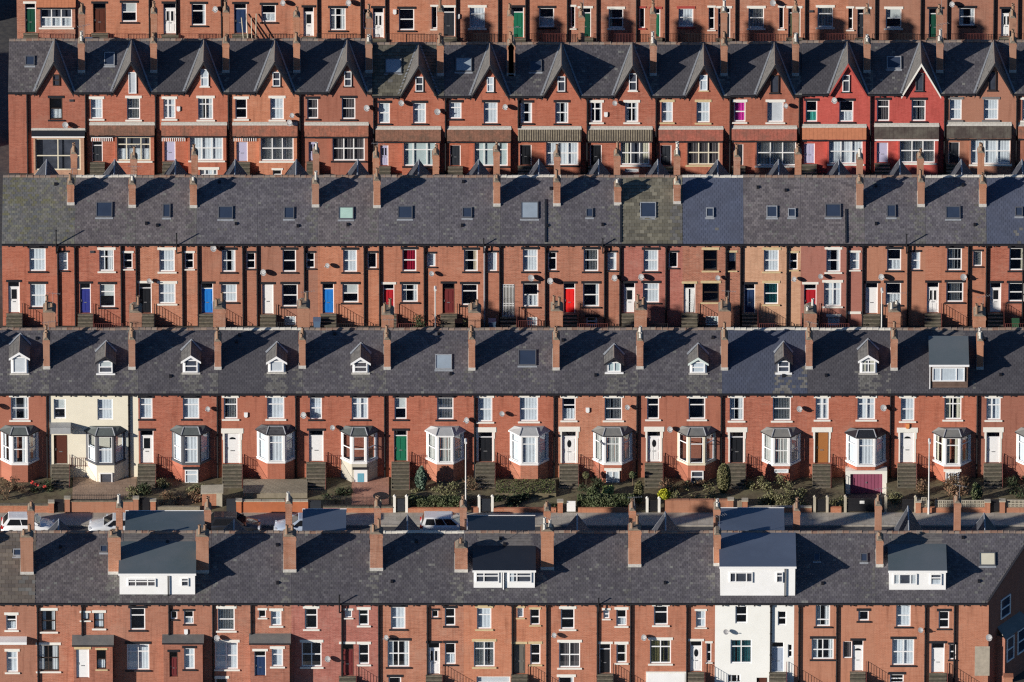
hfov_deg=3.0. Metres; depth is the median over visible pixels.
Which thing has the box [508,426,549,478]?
bay window
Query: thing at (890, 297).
window
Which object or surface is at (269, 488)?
stone terrace
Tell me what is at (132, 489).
shrub
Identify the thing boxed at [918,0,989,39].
terraced house
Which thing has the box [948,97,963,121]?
window
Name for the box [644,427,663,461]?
door
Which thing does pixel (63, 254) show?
window
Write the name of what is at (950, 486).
shrub
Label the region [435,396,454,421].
window
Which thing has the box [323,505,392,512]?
garden wall
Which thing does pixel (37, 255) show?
window
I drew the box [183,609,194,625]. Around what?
window
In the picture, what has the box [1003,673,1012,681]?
gate pier
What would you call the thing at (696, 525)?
kerb stones
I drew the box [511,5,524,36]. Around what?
door
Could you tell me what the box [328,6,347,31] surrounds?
window
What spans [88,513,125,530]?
parked car
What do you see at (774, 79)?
window
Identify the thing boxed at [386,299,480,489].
terraced house
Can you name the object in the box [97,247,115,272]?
window
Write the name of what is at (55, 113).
window
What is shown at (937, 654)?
door
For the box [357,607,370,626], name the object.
window
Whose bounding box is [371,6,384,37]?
door
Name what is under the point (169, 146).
door
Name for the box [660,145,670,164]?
door
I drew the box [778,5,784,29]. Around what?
window
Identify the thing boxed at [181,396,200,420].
window
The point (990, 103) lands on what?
window
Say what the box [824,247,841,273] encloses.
window
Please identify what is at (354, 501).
iron railing
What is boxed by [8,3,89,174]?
terraced house
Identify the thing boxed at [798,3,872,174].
terraced house
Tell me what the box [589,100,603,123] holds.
window
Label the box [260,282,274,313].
door
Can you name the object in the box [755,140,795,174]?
bay window
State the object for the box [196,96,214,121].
window
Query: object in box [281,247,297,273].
window
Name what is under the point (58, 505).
garden gate
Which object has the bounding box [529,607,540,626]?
window
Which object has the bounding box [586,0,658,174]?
terraced house
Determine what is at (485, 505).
garden gate
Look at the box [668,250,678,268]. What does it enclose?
window
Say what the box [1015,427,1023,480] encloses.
bay window
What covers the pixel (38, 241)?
terraced house
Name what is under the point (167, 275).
terraced house
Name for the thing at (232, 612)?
window
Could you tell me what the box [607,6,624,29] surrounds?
window
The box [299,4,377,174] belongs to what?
terraced house
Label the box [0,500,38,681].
terraced house
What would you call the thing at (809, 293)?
door
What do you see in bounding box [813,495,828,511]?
garden gate
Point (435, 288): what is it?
lamp post
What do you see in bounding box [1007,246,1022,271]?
window
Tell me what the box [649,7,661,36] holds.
door
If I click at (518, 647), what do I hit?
door
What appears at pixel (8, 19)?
side street
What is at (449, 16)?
door
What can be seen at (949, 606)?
terraced house
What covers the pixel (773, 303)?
window
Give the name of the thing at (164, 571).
terraced house
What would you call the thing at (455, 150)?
door
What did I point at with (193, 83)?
terraced house
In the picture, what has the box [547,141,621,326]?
terraced house
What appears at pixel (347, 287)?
window
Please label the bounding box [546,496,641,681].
terraced house
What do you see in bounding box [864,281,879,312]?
door
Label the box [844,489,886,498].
garage drive
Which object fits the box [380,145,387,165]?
door
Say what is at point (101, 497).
iron railing
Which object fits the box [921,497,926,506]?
screen wall
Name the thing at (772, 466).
bay window
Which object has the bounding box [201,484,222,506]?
bin store
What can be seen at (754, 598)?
terraced house
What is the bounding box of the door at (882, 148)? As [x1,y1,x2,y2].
[877,143,887,161]
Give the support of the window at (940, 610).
in the terraced house at (949, 606)
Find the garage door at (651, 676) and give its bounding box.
[646,671,685,681]
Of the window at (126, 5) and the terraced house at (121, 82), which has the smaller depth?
the terraced house at (121, 82)
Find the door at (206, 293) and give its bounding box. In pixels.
[199,281,214,312]
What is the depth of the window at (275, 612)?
1470.95 m
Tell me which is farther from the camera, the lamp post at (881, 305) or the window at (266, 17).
the window at (266, 17)
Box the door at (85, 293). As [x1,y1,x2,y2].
[78,281,92,312]
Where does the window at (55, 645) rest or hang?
in the terraced house at (78, 598)
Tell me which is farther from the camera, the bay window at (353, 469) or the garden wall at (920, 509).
the bay window at (353, 469)
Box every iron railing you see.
[72,493,130,499]
[325,496,391,505]
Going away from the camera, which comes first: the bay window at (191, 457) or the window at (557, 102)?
the bay window at (191, 457)
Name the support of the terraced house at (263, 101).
on the ground at (1018, 677)
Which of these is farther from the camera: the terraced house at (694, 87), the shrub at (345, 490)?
the terraced house at (694, 87)
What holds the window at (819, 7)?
in the terraced house at (823, 19)
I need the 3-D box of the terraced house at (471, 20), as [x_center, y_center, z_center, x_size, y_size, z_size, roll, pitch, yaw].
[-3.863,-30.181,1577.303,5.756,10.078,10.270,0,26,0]
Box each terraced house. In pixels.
[0,292,59,481]
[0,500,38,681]
[2,142,79,327]
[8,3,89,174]
[17,0,75,38]
[35,494,122,681]
[49,295,141,487]
[75,0,150,38]
[75,144,142,327]
[85,0,157,174]
[118,496,213,681]
[135,144,198,326]
[137,292,225,487]
[150,0,219,38]
[154,0,229,174]
[176,159,258,326]
[211,491,296,681]
[218,290,314,487]
[220,0,290,38]
[227,6,300,174]
[257,142,380,326]
[290,0,359,37]
[291,495,382,681]
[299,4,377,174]
[300,298,396,489]
[318,142,384,327]
[360,0,427,41]
[372,0,443,174]
[379,144,439,327]
[379,495,469,681]
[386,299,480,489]
[428,0,499,41]
[440,141,500,327]
[444,3,515,174]
[464,501,558,681]
[473,295,562,487]
[500,0,568,42]
[500,144,560,327]
[508,0,586,174]
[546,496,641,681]
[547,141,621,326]
[555,294,646,487]
[566,0,637,41]
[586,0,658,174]
[612,141,682,326]
[629,498,724,681]
[636,0,708,41]
[638,290,735,487]
[655,0,729,174]
[681,143,743,327]
[707,0,777,41]
[715,497,800,681]
[722,298,816,487]
[729,0,801,174]
[742,143,801,327]
[778,0,847,40]
[794,486,887,681]
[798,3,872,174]
[800,148,864,327]
[807,292,900,493]
[846,0,918,39]
[848,148,925,327]
[869,0,945,174]
[874,484,1023,681]
[890,295,989,487]
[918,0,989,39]
[925,139,990,326]
[943,3,1016,174]
[975,327,1023,487]
[986,159,1023,327]
[989,0,1023,39]
[1015,39,1023,167]
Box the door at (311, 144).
[308,142,314,159]
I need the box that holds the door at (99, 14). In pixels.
[91,1,107,31]
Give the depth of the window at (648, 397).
1502.52 m
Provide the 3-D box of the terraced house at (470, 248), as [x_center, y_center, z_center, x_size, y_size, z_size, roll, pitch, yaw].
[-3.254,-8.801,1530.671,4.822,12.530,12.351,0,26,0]
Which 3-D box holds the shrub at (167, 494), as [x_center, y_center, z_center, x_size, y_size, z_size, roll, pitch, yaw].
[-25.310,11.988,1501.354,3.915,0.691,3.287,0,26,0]
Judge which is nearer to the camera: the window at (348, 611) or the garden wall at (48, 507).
the window at (348, 611)
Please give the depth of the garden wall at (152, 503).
1499.47 m
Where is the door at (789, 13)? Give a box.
[786,6,801,36]
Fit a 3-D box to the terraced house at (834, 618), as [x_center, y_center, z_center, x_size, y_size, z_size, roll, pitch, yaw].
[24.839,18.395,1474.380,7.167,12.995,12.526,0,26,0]
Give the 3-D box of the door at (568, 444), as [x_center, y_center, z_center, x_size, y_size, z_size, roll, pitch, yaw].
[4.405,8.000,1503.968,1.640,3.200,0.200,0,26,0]
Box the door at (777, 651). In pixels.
[771,642,783,670]
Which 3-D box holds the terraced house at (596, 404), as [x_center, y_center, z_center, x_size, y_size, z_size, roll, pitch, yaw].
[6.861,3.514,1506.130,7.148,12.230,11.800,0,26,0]
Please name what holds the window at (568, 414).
in the terraced house at (596, 404)
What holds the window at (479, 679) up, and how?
in the terraced house at (510, 560)
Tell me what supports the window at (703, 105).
in the terraced house at (694, 87)
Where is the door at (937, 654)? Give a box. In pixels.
[929,641,946,671]
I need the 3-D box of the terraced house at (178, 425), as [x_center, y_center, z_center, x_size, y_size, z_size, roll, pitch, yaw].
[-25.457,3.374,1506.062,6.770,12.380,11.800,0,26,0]
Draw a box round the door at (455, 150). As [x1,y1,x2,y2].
[450,145,460,165]
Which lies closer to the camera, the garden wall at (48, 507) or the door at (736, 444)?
the garden wall at (48, 507)
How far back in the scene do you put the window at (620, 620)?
1470.95 m
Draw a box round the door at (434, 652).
[426,641,441,673]
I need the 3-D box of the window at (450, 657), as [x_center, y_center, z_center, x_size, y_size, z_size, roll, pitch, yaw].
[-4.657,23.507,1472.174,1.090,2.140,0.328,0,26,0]
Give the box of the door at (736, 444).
[727,427,746,462]
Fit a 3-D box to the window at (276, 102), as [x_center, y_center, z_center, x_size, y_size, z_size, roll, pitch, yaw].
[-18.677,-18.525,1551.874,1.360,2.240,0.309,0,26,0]
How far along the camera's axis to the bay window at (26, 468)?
1503.62 m
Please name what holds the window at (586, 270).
in the terraced house at (591, 258)
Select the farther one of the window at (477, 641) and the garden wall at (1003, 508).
the garden wall at (1003, 508)
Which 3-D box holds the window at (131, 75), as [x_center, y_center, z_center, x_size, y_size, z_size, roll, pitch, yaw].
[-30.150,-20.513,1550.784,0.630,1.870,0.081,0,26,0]
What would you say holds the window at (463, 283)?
in the terraced house at (470, 248)
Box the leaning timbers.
[241,14,256,38]
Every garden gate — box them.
[54,499,63,511]
[139,497,148,509]
[226,499,235,510]
[310,500,320,507]
[393,494,407,511]
[477,494,493,511]
[567,501,575,511]
[646,496,660,511]
[734,500,741,506]
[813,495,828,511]
[844,494,886,511]
[902,495,916,511]
[990,499,998,511]
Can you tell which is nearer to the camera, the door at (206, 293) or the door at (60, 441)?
the door at (60, 441)
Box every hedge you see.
[408,494,460,506]
[496,478,555,493]
[577,493,634,509]
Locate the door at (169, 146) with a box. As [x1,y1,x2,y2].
[164,141,175,160]
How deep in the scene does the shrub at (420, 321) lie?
1527.71 m
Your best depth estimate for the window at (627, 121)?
1552.11 m
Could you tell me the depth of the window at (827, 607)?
1470.95 m
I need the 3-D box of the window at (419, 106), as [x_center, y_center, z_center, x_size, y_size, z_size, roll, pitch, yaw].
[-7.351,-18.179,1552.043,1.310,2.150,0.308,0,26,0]
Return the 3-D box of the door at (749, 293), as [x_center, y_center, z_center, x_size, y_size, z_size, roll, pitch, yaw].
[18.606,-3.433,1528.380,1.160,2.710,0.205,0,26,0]
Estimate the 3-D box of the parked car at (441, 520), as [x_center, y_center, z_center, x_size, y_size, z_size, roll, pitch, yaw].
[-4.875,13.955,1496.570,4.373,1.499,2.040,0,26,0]
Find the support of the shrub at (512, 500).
on the garden ground at (834, 491)
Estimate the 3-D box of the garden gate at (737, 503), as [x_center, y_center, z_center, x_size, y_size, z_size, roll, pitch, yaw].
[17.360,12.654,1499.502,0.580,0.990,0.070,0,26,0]
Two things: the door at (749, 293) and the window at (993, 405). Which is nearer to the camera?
the window at (993, 405)
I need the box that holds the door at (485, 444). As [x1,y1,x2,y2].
[476,427,495,461]
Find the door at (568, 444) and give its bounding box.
[559,427,579,462]
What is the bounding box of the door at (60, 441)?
[54,435,67,463]
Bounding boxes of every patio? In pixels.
[72,477,136,498]
[351,477,388,506]
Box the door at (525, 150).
[520,145,531,164]
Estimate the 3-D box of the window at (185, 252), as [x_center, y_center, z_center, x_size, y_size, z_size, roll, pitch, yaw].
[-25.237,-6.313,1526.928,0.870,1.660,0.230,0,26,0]
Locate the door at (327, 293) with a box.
[320,282,335,312]
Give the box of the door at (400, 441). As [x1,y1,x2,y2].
[392,428,408,460]
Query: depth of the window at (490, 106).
1552.11 m
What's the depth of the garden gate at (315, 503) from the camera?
1499.40 m
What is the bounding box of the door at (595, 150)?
[590,145,601,164]
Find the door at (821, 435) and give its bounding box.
[812,427,831,462]
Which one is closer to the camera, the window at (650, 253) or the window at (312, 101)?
the window at (650, 253)
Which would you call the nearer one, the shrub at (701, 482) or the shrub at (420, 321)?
the shrub at (701, 482)
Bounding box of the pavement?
[0,512,1023,525]
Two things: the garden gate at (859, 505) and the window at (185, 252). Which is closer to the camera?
the garden gate at (859, 505)
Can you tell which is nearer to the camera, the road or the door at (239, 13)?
the road
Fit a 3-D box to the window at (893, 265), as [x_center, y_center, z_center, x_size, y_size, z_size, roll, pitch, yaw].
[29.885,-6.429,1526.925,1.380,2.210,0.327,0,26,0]
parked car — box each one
[1,512,54,530]
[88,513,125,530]
[211,511,260,530]
[274,513,302,530]
[420,511,467,530]
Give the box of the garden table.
[373,492,388,504]
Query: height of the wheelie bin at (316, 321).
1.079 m
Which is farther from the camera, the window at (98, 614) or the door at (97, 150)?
the door at (97, 150)
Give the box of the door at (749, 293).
[742,282,756,312]
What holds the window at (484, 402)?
in the terraced house at (514, 381)
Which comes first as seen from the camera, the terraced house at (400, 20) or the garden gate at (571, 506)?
the garden gate at (571, 506)
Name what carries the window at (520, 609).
in the terraced house at (510, 560)
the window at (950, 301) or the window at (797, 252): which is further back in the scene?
the window at (950, 301)
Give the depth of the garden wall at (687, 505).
1499.36 m
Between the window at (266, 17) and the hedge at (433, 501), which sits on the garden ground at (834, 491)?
the hedge at (433, 501)
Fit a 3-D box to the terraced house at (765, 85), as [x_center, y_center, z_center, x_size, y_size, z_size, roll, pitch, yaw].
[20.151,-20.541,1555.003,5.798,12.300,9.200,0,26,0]
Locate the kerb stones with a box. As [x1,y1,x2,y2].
[0,524,1023,526]
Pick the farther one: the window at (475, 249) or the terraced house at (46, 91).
the terraced house at (46, 91)
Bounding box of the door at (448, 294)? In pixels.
[441,281,455,312]
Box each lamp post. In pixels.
[434,286,436,326]
[464,438,466,499]
[881,287,882,327]
[928,438,930,513]
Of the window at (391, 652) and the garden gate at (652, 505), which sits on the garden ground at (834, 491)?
the garden gate at (652, 505)
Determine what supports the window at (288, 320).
in the terraced house at (287, 228)
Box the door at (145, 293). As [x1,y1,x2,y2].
[137,281,152,312]
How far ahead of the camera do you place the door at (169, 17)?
1575.02 m
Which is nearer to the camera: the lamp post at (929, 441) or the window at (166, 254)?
the lamp post at (929, 441)
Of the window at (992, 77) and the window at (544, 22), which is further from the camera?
the window at (544, 22)
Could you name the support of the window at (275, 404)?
in the terraced house at (260, 396)
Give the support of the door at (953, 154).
in the terraced house at (980, 90)
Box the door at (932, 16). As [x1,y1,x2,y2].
[927,7,943,36]
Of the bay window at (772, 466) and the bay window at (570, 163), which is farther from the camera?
the bay window at (570, 163)
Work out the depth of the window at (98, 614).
1470.95 m
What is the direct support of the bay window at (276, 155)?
in the terraced house at (263, 101)
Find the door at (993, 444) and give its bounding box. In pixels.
[983,427,1003,462]
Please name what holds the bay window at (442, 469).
in the terraced house at (429, 401)
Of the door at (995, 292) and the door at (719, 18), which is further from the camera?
the door at (719, 18)
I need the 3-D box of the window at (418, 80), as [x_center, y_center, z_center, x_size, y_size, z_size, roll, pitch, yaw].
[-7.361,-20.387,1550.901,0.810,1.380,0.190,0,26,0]
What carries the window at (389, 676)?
in the terraced house at (421, 589)
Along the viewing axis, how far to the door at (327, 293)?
1528.42 m
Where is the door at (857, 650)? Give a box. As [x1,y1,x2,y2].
[850,638,864,670]
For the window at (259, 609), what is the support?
in the terraced house at (251, 571)
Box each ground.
[0,173,1023,681]
[0,477,1023,511]
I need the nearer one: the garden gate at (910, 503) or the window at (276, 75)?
the garden gate at (910, 503)
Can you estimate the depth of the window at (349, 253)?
1526.93 m
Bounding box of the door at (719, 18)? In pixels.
[716,6,731,37]
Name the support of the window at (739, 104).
in the terraced house at (765, 85)
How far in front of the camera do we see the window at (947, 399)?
1502.89 m
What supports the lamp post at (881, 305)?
on the road
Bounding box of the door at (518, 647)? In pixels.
[511,642,526,672]
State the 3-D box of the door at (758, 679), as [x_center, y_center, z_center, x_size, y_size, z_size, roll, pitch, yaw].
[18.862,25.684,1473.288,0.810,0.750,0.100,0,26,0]
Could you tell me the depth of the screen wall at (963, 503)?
1499.36 m
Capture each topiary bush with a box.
[582,471,589,486]
[586,485,599,493]
[629,471,636,485]
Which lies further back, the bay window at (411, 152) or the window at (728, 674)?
the bay window at (411, 152)
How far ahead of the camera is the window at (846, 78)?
1550.98 m
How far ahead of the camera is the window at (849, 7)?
1575.02 m
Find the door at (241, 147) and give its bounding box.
[236,142,247,160]
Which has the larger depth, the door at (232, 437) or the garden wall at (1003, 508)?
the door at (232, 437)
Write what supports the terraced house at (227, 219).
on the ground at (1018, 677)
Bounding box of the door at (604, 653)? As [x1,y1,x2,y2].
[598,642,612,672]
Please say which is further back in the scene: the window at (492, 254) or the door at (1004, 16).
the door at (1004, 16)
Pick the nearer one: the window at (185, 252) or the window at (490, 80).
the window at (185, 252)
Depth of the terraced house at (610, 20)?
1575.01 m
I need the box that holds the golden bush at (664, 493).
[657,488,670,509]
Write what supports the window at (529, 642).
in the terraced house at (510, 560)
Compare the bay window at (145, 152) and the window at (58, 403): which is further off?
the bay window at (145, 152)
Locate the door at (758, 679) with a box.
[757,678,766,681]
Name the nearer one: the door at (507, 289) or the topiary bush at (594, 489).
the topiary bush at (594, 489)
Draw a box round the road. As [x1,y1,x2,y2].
[0,527,1023,530]
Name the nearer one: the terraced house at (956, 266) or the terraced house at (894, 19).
the terraced house at (956, 266)
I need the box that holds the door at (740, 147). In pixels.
[734,144,742,164]
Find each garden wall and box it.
[0,499,53,512]
[64,496,138,512]
[150,498,199,509]
[236,498,307,512]
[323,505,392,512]
[408,507,459,512]
[472,506,478,512]
[493,499,562,512]
[578,507,628,512]
[665,497,733,512]
[742,498,811,512]
[831,506,840,512]
[915,499,990,512]
[999,498,1023,512]
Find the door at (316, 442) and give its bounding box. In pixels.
[307,428,324,460]
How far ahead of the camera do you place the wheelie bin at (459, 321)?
1527.65 m
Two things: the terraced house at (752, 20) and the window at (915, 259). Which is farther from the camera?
the terraced house at (752, 20)
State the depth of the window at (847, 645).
1472.02 m
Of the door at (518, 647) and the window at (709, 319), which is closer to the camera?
the door at (518, 647)
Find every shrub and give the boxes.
[0,475,26,499]
[29,479,57,492]
[124,485,138,499]
[136,482,151,495]
[156,477,203,491]
[159,487,201,505]
[318,487,353,504]
[407,481,472,501]
[411,314,427,326]
[462,476,481,504]
[488,493,557,510]
[577,475,604,491]
[633,480,643,503]
[658,478,674,493]
[669,479,719,498]
[681,480,710,486]
[716,463,730,492]
[742,473,809,506]
[829,495,850,508]
[884,490,901,502]
[914,473,971,497]
[929,497,964,506]
[1005,475,1023,486]
[1006,481,1023,504]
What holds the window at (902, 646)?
in the terraced house at (949, 606)
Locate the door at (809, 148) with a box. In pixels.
[804,143,814,162]
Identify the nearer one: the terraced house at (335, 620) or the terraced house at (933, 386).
the terraced house at (335, 620)
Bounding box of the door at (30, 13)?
[23,1,35,31]
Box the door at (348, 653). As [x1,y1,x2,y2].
[339,642,355,674]
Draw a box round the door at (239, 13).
[232,2,247,32]
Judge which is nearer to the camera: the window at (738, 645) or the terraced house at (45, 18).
the window at (738, 645)
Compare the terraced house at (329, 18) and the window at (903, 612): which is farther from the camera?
the terraced house at (329, 18)
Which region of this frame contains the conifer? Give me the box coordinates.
[414,465,427,489]
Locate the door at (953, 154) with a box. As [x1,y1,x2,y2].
[948,142,959,162]
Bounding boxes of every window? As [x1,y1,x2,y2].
[0,425,39,481]
[4,612,18,631]
[5,649,19,673]
[9,396,30,421]
[27,246,47,272]
[28,281,47,308]
[33,138,83,174]
[36,642,60,672]
[39,7,75,38]
[40,608,57,633]
[48,96,63,121]
[53,74,59,85]
[54,399,65,417]
[59,250,68,271]
[80,611,90,621]
[84,426,126,481]
[89,96,103,120]
[92,610,105,629]
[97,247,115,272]
[97,399,112,418]
[98,282,116,308]
[115,135,153,174]
[120,0,138,23]
[122,251,133,269]
[125,96,141,121]
[125,641,150,671]
[128,72,136,93]
[128,606,146,631]
[138,396,153,420]
[157,247,176,273]
[157,281,176,305]
[162,96,176,120]
[170,425,211,482]
[170,609,178,620]
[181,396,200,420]
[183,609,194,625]
[184,251,194,269]
[188,135,225,174]
[190,2,207,26]
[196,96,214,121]
[199,69,209,87]
[214,640,239,670]
[214,676,228,681]
[216,606,236,632]
[219,282,238,303]
[220,247,236,273]
[222,396,238,420]
[233,96,248,120]
[245,251,255,269]
[255,424,294,478]
[258,608,266,618]
[259,135,296,174]
[260,3,277,23]
[265,396,285,420]
[268,96,285,121]
[269,608,282,627]
[271,72,280,87]
[280,282,299,308]
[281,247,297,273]
[284,316,295,324]
[300,640,322,668]
[303,606,318,630]
[305,96,319,120]
[305,251,315,269]
[308,396,323,420]
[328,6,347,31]
[331,136,367,174]
[339,426,378,481]
[340,96,356,120]
[341,247,358,273]
[341,282,359,304]
[343,71,352,87]
[344,608,352,618]
[350,396,369,420]
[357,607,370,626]
[357,642,370,665]
[366,251,377,269]
[377,100,391,124]
[386,638,410,668]
[387,675,402,681]
[389,605,406,630]
[393,396,407,420]
[397,6,415,31]
[400,282,419,303]
[401,247,417,272]
[402,143,439,174]
[411,100,427,124]
[414,77,423,92]
[425,426,465,481]
[426,252,436,267]
[430,5,437,29]
[431,608,439,618]
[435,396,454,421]
[443,606,456,627]
[443,640,456,665]
[448,100,462,120]
[460,282,478,306]
[462,247,478,272]
[468,5,486,29]
[472,639,495,668]
[473,143,509,174]
[475,605,492,630]
[476,396,493,423]
[477,677,509,681]
[482,100,498,124]
[486,77,494,92]
[487,250,497,272]
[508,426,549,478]
[516,606,524,618]
[518,396,539,422]
[519,100,533,124]
[521,247,538,272]
[521,281,539,308]
[527,317,537,324]
[528,641,541,665]
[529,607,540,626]
[537,6,555,28]
[544,142,580,174]
[547,250,557,271]
[553,100,569,124]
[556,76,565,92]
[557,640,581,669]
[557,674,575,681]
[559,606,575,630]
[560,396,576,421]
[570,5,575,29]
[581,281,600,308]
[582,247,599,272]
[585,314,598,324]
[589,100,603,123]
[592,426,633,482]
[602,608,610,619]
[603,396,623,421]
[606,250,617,271]
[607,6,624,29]
[614,607,628,627]
[614,642,628,664]
[619,143,651,174]
[623,100,639,123]
[628,73,637,91]
[638,6,645,29]
[641,281,660,304]
[642,247,659,272]
[645,396,660,420]
[648,637,672,665]
[652,605,669,626]
[660,99,674,123]
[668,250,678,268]
[676,426,716,482]
[677,6,694,28]
[685,143,722,174]
[687,396,706,420]
[695,99,711,124]
[695,609,706,628]
[698,75,708,91]
[701,281,720,303]
[702,247,718,271]
[705,641,712,663]
[706,316,717,324]
[707,5,715,30]
[727,250,736,271]
[728,396,745,422]
[728,674,740,681]
[730,640,751,662]
[732,99,746,123]
[735,606,746,622]
[747,6,765,29]
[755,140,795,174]
[760,427,801,481]
[762,247,780,272]
[762,281,779,305]
[765,99,784,123]
[769,75,779,93]
[771,396,792,422]
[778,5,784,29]
[778,611,785,624]
[788,251,798,270]
[804,98,818,123]
[810,636,835,660]
[814,396,830,421]
[814,605,831,627]
[816,5,834,28]
[822,280,842,307]
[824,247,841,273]
[826,314,840,324]
[827,139,865,174]
[837,98,854,123]
[841,75,850,92]
[843,641,851,657]
[844,428,887,469]
[846,6,853,30]
[848,311,860,313]
[849,250,860,270]
[855,396,876,421]
[856,608,870,622]
[875,97,890,122]
[884,6,902,29]
[884,280,902,306]
[885,246,902,271]
[888,672,905,681]
[890,636,915,666]
[894,605,911,628]
[898,138,937,174]
[899,396,915,422]
[910,97,926,122]
[910,250,921,270]
[914,73,924,91]
[932,427,972,482]
[937,609,950,629]
[942,396,962,421]
[944,280,964,303]
[945,246,963,271]
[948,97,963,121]
[948,642,956,660]
[957,6,976,27]
[969,138,1011,174]
[972,249,982,267]
[982,97,999,121]
[984,396,1002,421]
[987,71,996,91]
[1006,281,1021,303]
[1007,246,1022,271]
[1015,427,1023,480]
[1020,97,1023,121]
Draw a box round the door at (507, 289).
[502,284,513,315]
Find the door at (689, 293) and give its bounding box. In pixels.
[682,281,696,312]
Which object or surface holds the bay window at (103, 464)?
in the terraced house at (93, 405)
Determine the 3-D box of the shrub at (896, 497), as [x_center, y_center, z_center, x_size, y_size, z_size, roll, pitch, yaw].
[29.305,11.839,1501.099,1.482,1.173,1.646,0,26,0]
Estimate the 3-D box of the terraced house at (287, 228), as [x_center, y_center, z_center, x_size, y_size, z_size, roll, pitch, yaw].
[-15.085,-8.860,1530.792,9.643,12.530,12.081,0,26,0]
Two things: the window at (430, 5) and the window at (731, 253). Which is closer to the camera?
the window at (731, 253)
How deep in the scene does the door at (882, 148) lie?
1553.63 m
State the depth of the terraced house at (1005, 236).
1527.86 m
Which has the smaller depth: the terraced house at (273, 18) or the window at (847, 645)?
the window at (847, 645)
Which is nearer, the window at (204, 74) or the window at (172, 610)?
the window at (172, 610)
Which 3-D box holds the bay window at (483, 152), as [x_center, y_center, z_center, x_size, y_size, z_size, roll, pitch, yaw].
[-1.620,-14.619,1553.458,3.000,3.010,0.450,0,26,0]
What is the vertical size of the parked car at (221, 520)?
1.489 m
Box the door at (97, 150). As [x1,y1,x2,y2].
[92,141,102,160]
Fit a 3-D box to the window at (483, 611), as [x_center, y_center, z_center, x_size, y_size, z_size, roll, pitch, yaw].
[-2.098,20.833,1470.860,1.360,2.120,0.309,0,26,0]
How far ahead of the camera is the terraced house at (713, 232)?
1527.86 m
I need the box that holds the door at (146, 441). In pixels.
[138,428,154,462]
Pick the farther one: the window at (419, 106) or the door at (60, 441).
the window at (419, 106)
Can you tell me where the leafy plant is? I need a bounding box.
[602,485,614,494]
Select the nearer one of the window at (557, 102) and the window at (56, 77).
the window at (56, 77)
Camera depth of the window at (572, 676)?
1473.10 m
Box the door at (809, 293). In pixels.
[802,282,818,304]
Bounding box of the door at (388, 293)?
[381,282,395,305]
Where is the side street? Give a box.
[0,0,19,307]
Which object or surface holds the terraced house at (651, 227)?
on the ground at (1018, 677)
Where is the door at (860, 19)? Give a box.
[856,7,871,36]
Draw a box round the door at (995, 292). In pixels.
[988,281,1002,311]
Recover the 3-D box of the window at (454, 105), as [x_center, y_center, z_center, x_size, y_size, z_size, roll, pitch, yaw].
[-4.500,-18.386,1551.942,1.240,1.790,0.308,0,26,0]
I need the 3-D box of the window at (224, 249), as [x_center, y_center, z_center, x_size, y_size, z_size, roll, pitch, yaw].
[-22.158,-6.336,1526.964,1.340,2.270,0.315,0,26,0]
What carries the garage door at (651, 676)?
in the terraced house at (672, 622)
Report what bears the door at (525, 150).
in the terraced house at (551, 95)
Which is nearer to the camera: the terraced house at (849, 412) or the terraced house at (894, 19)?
the terraced house at (849, 412)
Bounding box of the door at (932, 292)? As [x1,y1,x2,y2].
[925,280,940,312]
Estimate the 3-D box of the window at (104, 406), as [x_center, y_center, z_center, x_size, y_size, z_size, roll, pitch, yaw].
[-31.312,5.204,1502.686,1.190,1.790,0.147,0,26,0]
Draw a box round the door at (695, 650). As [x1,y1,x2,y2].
[688,639,703,670]
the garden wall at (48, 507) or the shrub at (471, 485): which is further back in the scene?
the shrub at (471, 485)
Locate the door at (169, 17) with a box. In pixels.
[161,1,177,32]
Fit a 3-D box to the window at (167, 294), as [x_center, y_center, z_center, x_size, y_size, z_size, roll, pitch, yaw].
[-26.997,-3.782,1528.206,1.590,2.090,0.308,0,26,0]
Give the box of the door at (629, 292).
[622,281,636,311]
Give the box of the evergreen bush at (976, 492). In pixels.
[970,482,982,499]
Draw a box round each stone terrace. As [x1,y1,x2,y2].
[243,479,307,497]
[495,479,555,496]
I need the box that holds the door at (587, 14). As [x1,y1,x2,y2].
[578,6,592,36]
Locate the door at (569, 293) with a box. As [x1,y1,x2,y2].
[562,281,576,312]
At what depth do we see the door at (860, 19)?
1575.02 m
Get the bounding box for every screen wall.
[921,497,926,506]
[935,500,984,506]
[1007,500,1023,506]
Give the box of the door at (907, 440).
[897,428,917,462]
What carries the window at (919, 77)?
in the terraced house at (908, 95)
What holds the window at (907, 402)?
in the terraced house at (933, 386)
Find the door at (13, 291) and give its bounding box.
[6,280,21,312]
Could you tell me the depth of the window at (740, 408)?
1502.89 m
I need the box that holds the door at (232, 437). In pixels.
[221,428,242,462]
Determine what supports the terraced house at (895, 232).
on the ground at (1018, 677)
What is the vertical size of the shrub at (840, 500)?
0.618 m
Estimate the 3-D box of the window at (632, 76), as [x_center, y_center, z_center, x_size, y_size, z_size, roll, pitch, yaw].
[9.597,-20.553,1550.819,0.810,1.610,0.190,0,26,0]
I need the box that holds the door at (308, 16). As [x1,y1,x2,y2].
[301,5,315,35]
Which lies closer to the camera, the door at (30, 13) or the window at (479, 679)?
the window at (479, 679)
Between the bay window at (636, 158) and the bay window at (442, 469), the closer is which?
the bay window at (442, 469)
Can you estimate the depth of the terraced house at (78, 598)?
1471.41 m
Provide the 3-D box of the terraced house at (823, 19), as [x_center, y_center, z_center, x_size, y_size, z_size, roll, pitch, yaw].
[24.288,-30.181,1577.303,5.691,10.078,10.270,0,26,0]
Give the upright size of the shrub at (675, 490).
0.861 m
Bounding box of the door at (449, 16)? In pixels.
[443,5,455,35]
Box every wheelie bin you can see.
[313,317,320,327]
[455,319,461,327]
[488,318,495,328]
[1012,318,1018,326]
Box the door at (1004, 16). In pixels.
[999,7,1011,35]
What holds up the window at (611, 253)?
in the terraced house at (591, 258)

